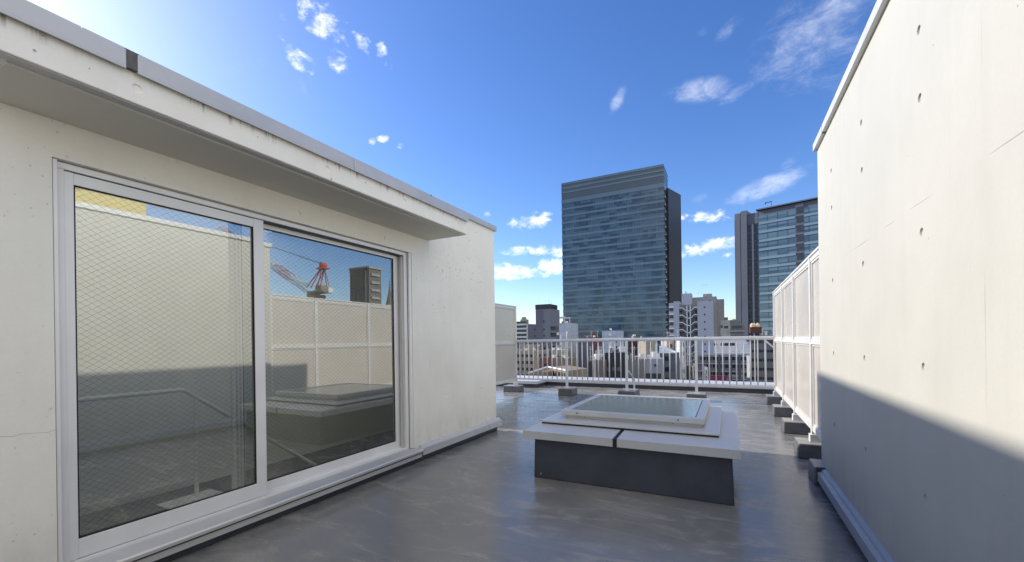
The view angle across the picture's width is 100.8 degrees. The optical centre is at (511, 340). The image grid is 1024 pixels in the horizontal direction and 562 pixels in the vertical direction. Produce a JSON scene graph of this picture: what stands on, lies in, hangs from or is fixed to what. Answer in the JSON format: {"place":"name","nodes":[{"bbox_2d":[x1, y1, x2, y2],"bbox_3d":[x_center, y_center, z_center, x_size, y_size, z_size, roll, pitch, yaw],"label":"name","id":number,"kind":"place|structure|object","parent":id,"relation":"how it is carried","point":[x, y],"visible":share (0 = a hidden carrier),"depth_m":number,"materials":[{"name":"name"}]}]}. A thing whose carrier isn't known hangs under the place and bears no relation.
{"place":"outdoors","nodes":[
{"label":"outdoors","id":0,"kind":"place"},
{"bbox_2d":[27,0,876,323],"label":"sky","id":1,"kind":"structure","parent":0,"point":[484,108],"materials":[{"name":"blue"}]},
{"bbox_2d":[169,385,867,561],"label":"floor","id":2,"kind":"structure","parent":0,"point":[489,497],"depth_m":3.29,"materials":[{"name":"grey concrete"}]},
{"bbox_2d":[0,0,501,561],"bbox_3d":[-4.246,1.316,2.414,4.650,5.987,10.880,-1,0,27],"label":"penthouse","id":3,"kind":"object","parent":2,"relation":"on","point":[198,284],"visible":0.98,"depth_m":3.45,"materials":[{"name":"paint"}]},
{"bbox_2d":[64,171,266,561],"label":"sliding door","id":4,"kind":"structure","parent":3,"relation":"in","point":[79,546],"depth_m":2.61,"materials":[{"name":"glass"}]},
{"bbox_2d":[228,222,399,489],"bbox_3d":[-1.661,0.127,3.896,0.044,2.108,1.760,-1,0,27],"label":"sliding door","id":5,"kind":"structure","parent":3,"relation":"in","point":[236,340],"depth_m":3.45,"materials":[{"name":"glass"}]},
{"bbox_2d":[503,384,523,391],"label":"ballast block","id":6,"kind":"structure","parent":2,"relation":"on","point":[512,388],"depth_m":11.14,"materials":[{"name":"grey concrete"}]},
{"bbox_2d":[495,303,517,385],"bbox_3d":[-0.871,0.152,9.317,0.100,2.104,4.330,-1,0,27],"label":"screen fence","id":7,"kind":"object","parent":6,"relation":"on","point":[505,340],"visible":0.19,"depth_m":10.73,"materials":[{"name":"metal"}]},
{"bbox_2d":[558,387,576,395],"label":"ballast block","id":8,"kind":"structure","parent":2,"relation":"on","point":[571,391],"depth_m":10.32,"materials":[{"name":"grey concrete"}]},
{"bbox_2d":[618,388,639,395],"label":"ballast block","id":9,"kind":"structure","parent":2,"relation":"on","point":[631,391],"depth_m":9.71,"materials":[{"name":"grey concrete"}]},
{"bbox_2d":[516,336,774,392],"bbox_3d":[2.753,0.545,9.915,5.770,1.212,0.385,-1,0,27],"label":"railing","id":10,"kind":"object","parent":9,"relation":"on","point":[682,339],"visible":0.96,"depth_m":9.60,"materials":[{"name":"metal"}]},
{"bbox_2d":[523,394,740,505],"bbox_3d":[1.400,1.024,4.627,1.894,0.610,1.975,-1,0,27],"label":"skylight","id":11,"kind":"object","parent":2,"relation":"on","point":[685,448],"visible":1,"depth_m":3.90,"materials":[{"name":"metal"}]},
{"bbox_2d":[496,375,773,393],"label":"parapet","id":12,"kind":"structure","parent":2,"relation":"on","point":[533,383],"depth_m":11.48,"materials":[{"name":"concrete"}]},
{"bbox_2d":[686,392,706,398],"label":"ballast block","id":13,"kind":"structure","parent":2,"relation":"on","point":[703,395],"depth_m":9.02,"materials":[{"name":"grey concrete"}]},
{"bbox_2d":[765,394,781,404],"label":"ballast block","id":14,"kind":"structure","parent":2,"relation":"on","point":[770,399],"depth_m":8.43,"materials":[{"name":"grey concrete"}]},
{"bbox_2d":[772,404,793,416],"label":"ballast block","id":15,"kind":"structure","parent":2,"relation":"on","point":[778,410],"depth_m":7.15,"materials":[{"name":"grey concrete"}]},
{"bbox_2d":[781,418,810,434],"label":"ballast block","id":16,"kind":"structure","parent":2,"relation":"on","point":[789,426],"depth_m":5.88,"materials":[{"name":"grey concrete"}]},
{"bbox_2d":[773,246,820,442],"bbox_3d":[4.136,0.082,6.233,0.100,2.104,5.290,-1,0,27],"label":"screen fence","id":17,"kind":"object","parent":16,"relation":"on","point":[796,319],"visible":0.82,"depth_m":5.60,"materials":[{"name":"metal"}]},
{"bbox_2d":[794,437,821,458],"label":"ballast block","id":18,"kind":"structure","parent":2,"relation":"on","point":[805,448],"depth_m":4.68,"materials":[{"name":"grey concrete"}]},
{"bbox_2d":[808,458,823,485],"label":"ballast block","id":19,"kind":"structure","parent":2,"relation":"on","point":[813,464],"depth_m":3.94,"materials":[{"name":"grey concrete"}]},
{"bbox_2d":[813,0,1023,561],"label":"wall","id":20,"kind":"structure","parent":2,"relation":"on","point":[918,145],"depth_m":1.82,"materials":[{"name":"paint"}]},
{"bbox_2d":[517,342,527,349],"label":"building","id":21,"kind":"structure","parent":0,"point":[521,343],"depth_m":286.20,"materials":[{"name":"stone"}]},
{"bbox_2d":[517,317,528,342],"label":"apartment block","id":22,"kind":"structure","parent":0,"point":[522,328],"depth_m":315.50,"materials":[{"name":"white concrete"}]},
{"bbox_2d":[517,345,548,375],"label":"building","id":23,"kind":"structure","parent":0,"point":[536,366],"depth_m":165.66,"materials":[{"name":"concrete"}]},
{"bbox_2d":[540,348,555,367],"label":"building","id":24,"kind":"structure","parent":0,"point":[545,361],"depth_m":135.10,"materials":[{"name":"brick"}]},
{"bbox_2d":[528,365,586,376],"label":"gabled building","id":25,"kind":"structure","parent":0,"point":[574,371],"depth_m":93.76,"materials":[{"name":"white metal"}]},
{"bbox_2d":[552,345,570,356],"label":"building","id":26,"kind":"structure","parent":0,"point":[559,351],"depth_m":143.47,"materials":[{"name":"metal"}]},
{"bbox_2d":[551,349,575,366],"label":"building","id":27,"kind":"structure","parent":0,"point":[563,361],"depth_m":125.99,"materials":[{"name":"concrete"}]},
{"bbox_2d":[557,320,578,366],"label":"building","id":28,"kind":"structure","parent":0,"point":[567,330],"depth_m":157.90,"materials":[{"name":"concrete"}]},
{"bbox_2d":[578,338,591,367],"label":"building","id":29,"kind":"structure","parent":0,"point":[584,344],"depth_m":155.52,"materials":[{"name":"grey concrete"}]},
{"bbox_2d":[629,335,641,355],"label":"building","id":30,"kind":"structure","parent":0,"point":[635,348],"depth_m":156.66,"materials":[{"name":"concrete"}]},
{"bbox_2d":[639,341,655,358],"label":"building","id":31,"kind":"structure","parent":0,"point":[647,347],"depth_m":144.73,"materials":[{"name":"concrete"}]},
{"bbox_2d":[645,343,662,378],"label":"building","id":32,"kind":"structure","parent":0,"point":[653,368],"depth_m":107.71,"materials":[{"name":"concrete"}]},
{"bbox_2d":[661,332,674,350],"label":"building","id":33,"kind":"structure","parent":0,"point":[666,343],"depth_m":155.84,"materials":[{"name":"concrete"}]},
{"bbox_2d":[659,346,679,379],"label":"building","id":34,"kind":"structure","parent":0,"point":[672,364],"depth_m":122.95,"materials":[{"name":"stone"}]},
{"bbox_2d":[674,329,685,379],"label":"building","id":35,"kind":"structure","parent":0,"point":[679,346],"depth_m":149.27,"materials":[{"name":"concrete"}]},
{"bbox_2d":[746,355,749,381],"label":"building","id":36,"kind":"structure","parent":0,"point":[748,367],"depth_m":149.33,"materials":[{"name":"concrete"}]},
{"bbox_2d":[749,327,773,381],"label":"tank building","id":37,"kind":"structure","parent":0,"point":[769,363],"depth_m":121.17,"materials":[{"name":"grey paint"}]},
{"label":"ground","id":38,"kind":"structure","parent":0,"visible":0},
{"bbox_2d":[535,344,543,349],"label":"building","id":39,"kind":"structure","parent":38,"relation":"on","point":[539,347],"depth_m":183.21,"materials":[{"name":"concrete"}]},
{"bbox_2d":[528,298,559,356],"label":"slim building","id":40,"kind":"structure","parent":38,"relation":"on","point":[546,326],"depth_m":189.39,"materials":[{"name":"grey tile"}]},
{"bbox_2d":[560,316,570,322],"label":"frame building","id":41,"kind":"structure","parent":38,"relation":"on","point":[563,318],"depth_m":218.09,"materials":[{"name":"stone"}]},
{"bbox_2d":[584,333,601,355],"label":"building","id":42,"kind":"structure","parent":38,"relation":"on","point":[594,336],"depth_m":194.20,"materials":[{"name":"brick"}]},
{"bbox_2d":[586,349,606,377],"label":"building","id":43,"kind":"structure","parent":38,"relation":"on","point":[595,364],"depth_m":120.45,"materials":[{"name":"concrete"}]},
{"bbox_2d":[595,328,623,353],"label":"building","id":44,"kind":"structure","parent":38,"relation":"on","point":[612,334],"depth_m":130.98,"materials":[{"name":"concrete"}]},
{"bbox_2d":[605,340,631,377],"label":"building","id":45,"kind":"structure","parent":38,"relation":"on","point":[612,364],"depth_m":120.05,"materials":[{"name":"concrete"}]},
{"bbox_2d":[561,164,681,352],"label":"office tower","id":46,"kind":"structure","parent":38,"relation":"on","point":[621,252],"depth_m":248.65,"materials":[{"name":"teal glass"}]},
{"bbox_2d":[628,354,645,378],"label":"building","id":47,"kind":"structure","parent":38,"relation":"on","point":[641,366],"depth_m":119.77,"materials":[{"name":"concrete"}]},
{"bbox_2d":[686,363,690,379],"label":"building","id":48,"kind":"structure","parent":38,"relation":"on","point":[687,372],"depth_m":174.42,"materials":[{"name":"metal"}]},
{"bbox_2d":[691,364,694,379],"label":"building","id":49,"kind":"structure","parent":38,"relation":"on","point":[693,372],"depth_m":172.93,"materials":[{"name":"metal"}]},
{"bbox_2d":[669,286,723,379],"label":"apartment building","id":50,"kind":"structure","parent":38,"relation":"on","point":[691,316],"depth_m":178.10,"materials":[{"name":"concrete"}]},
{"bbox_2d":[690,354,749,381],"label":"building","id":51,"kind":"structure","parent":38,"relation":"on","point":[726,364],"depth_m":165.43,"materials":[{"name":"grey concrete"}]},
{"bbox_2d":[704,366,707,379],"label":"sign board","id":52,"kind":"object","parent":51,"relation":"attached to","point":[705,373],"visible":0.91,"depth_m":136.44,"materials":[{"name":"white metal"}]},
{"bbox_2d":[710,375,726,380],"bbox_3d":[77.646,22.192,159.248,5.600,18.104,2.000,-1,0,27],"label":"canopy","id":53,"kind":"object","parent":51,"relation":"attached to","point":[712,377],"visible":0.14,"depth_m":158.79,"materials":[{"name":"fabric"}]},
{"bbox_2d":[714,340,749,353],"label":"building","id":54,"kind":"structure","parent":38,"relation":"on","point":[732,347],"depth_m":177.56,"materials":[{"name":"clear concrete"}]},
{"bbox_2d":[720,320,744,336],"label":"stepped building","id":55,"kind":"structure","parent":38,"relation":"on","point":[731,328],"depth_m":182.20,"materials":[{"name":"white concrete"}]},
{"bbox_2d":[734,197,818,338],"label":"office tower","id":56,"kind":"structure","parent":38,"relation":"on","point":[776,246],"depth_m":256.09,"materials":[{"name":"blue glass"}]}
]}

